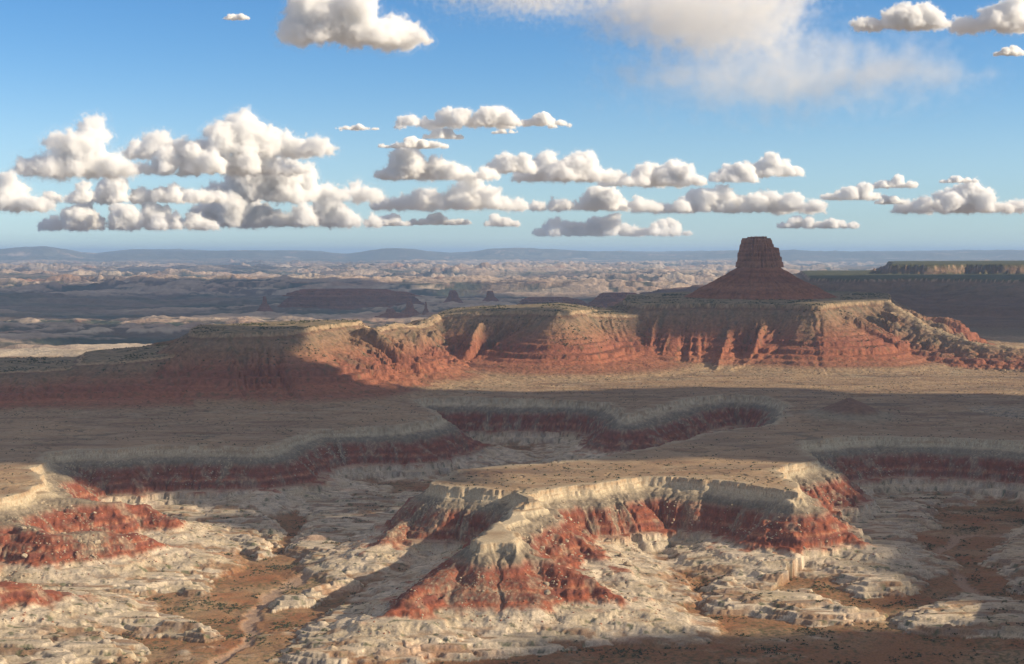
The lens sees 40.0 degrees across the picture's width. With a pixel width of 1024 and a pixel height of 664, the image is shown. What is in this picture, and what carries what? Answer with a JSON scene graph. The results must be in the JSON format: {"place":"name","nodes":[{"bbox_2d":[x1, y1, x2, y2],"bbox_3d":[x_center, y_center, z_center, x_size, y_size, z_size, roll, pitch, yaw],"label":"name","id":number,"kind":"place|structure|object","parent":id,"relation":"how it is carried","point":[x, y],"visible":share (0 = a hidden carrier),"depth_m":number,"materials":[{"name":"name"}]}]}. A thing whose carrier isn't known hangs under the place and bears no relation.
{"place":"outdoors","nodes":[
{"label":"outdoors","id":0,"kind":"place"},
{"bbox_2d":[0,427,1023,663],"bbox_3d":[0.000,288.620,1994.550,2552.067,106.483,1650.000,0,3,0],"label":"terrain","id":1,"kind":"structure","parent":0,"point":[501,546],"depth_m":1980.90,"materials":[{"name":"beige stone"}]},
{"bbox_2d":[0,483,910,633],"bbox_3d":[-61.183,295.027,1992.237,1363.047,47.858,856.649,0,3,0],"label":"red rubble","id":2,"kind":"object","parent":1,"relation":"on","point":[12,618],"visible":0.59,"depth_m":1903.13,"materials":[{"name":"red stone"}]},
{"bbox_2d":[0,443,1023,650],"bbox_3d":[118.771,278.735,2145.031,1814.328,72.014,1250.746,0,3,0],"label":"talus rubble","id":3,"kind":"object","parent":1,"relation":"on","point":[489,567],"visible":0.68,"depth_m":1986.05,"materials":[{"name":"beige stone"}]},
{"bbox_2d":[19,482,1023,663],"bbox_3d":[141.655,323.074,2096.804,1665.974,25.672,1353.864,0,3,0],"label":"desert scrub","id":4,"kind":"object","parent":1,"relation":"on","point":[593,650],"visible":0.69,"depth_m":1760.22,"materials":[{"name":"green plant"}]},
{"bbox_2d":[0,290,1023,468],"bbox_3d":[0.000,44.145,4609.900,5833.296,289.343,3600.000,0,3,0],"label":"mesa terrain","id":5,"kind":"structure","parent":0,"point":[458,428],"depth_m":3530.93,"materials":[{"name":"red stone"}]},
{"bbox_2d":[0,293,987,372],"bbox_3d":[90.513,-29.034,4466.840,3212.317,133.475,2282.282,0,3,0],"label":"mesa scrub","id":6,"kind":"object","parent":5,"relation":"on","point":[303,321],"visible":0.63,"depth_m":4352.38,"materials":[{"name":"green plant"}]},
{"bbox_2d":[0,353,1023,501],"bbox_3d":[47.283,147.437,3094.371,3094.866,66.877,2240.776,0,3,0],"label":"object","id":7,"kind":"object","parent":5,"relation":"on","point":[583,393],"visible":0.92,"depth_m":3097.12,"materials":[{"name":"green plant"}]},
{"bbox_2d":[684,236,835,299],"bbox_3d":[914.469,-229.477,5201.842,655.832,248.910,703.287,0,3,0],"label":"rock tower","id":8,"kind":"structure","parent":5,"relation":"on","point":[759,272],"depth_m":5092.48,"materials":[{"name":"red stone"}]},
{"bbox_2d":[0,246,1023,345],"bbox_3d":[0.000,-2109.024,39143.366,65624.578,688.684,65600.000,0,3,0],"label":"distant terrain","id":9,"kind":"structure","parent":0,"point":[53,296],"depth_m":14203.10,"materials":[{"name":"beige stone"}]},
{"bbox_2d":[256,296,272,310],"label":"butte","id":10,"kind":"object","parent":9,"relation":"on","point":[264,306],"visible":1,"depth_m":9784.50,"materials":[{"name":"brown stone"}]},
{"bbox_2d":[278,288,424,309],"bbox_3d":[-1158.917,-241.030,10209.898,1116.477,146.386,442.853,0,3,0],"label":"butte","id":11,"kind":"object","parent":9,"relation":"on","point":[347,299],"visible":0.94,"depth_m":10060.97,"materials":[{"name":"brown stone"}]},
{"bbox_2d":[372,308,409,318],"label":"butte","id":12,"kind":"object","parent":9,"relation":"on","point":[390,313],"visible":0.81,"depth_m":8276.76,"materials":[{"name":"brown stone"}]},
{"bbox_2d":[516,297,585,304],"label":"butte","id":13,"kind":"object","parent":9,"relation":"on","point":[533,300],"visible":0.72,"depth_m":9838.34,"materials":[{"name":"brown stone"}]},
{"bbox_2d":[585,292,636,307],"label":"butte","id":14,"kind":"object","parent":9,"relation":"on","point":[604,299],"visible":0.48,"depth_m":9526.68,"materials":[{"name":"brown stone"}]},
{"bbox_2d":[0,0,1023,253],"label":"sky","id":15,"kind":"structure","parent":0,"point":[333,126],"materials":[{"name":"blue"}]},
{"bbox_3d":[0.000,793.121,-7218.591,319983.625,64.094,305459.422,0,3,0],"label":"ground","id":16,"kind":"structure","parent":0,"visible":0},
{"bbox_2d":[398,301,423,316],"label":"butte","id":17,"kind":"object","parent":16,"relation":"on","point":[409,310],"visible":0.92,"depth_m":8577.61,"materials":[{"name":"brown stone"}]},
{"bbox_2d":[422,302,428,314],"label":"butte","id":18,"kind":"object","parent":16,"relation":"on","point":[425,311],"visible":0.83,"depth_m":8697.44,"materials":[{"name":"brown stone"}]},
{"bbox_2d":[443,290,463,302],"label":"butte","id":19,"kind":"object","parent":16,"relation":"on","point":[453,295],"visible":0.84,"depth_m":10462.29,"materials":[{"name":"brown stone"}]},
{"bbox_2d":[482,291,498,301],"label":"butte","id":20,"kind":"object","parent":16,"relation":"on","point":[490,295],"visible":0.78,"depth_m":10470.97,"materials":[{"name":"brown stone"}]}
]}

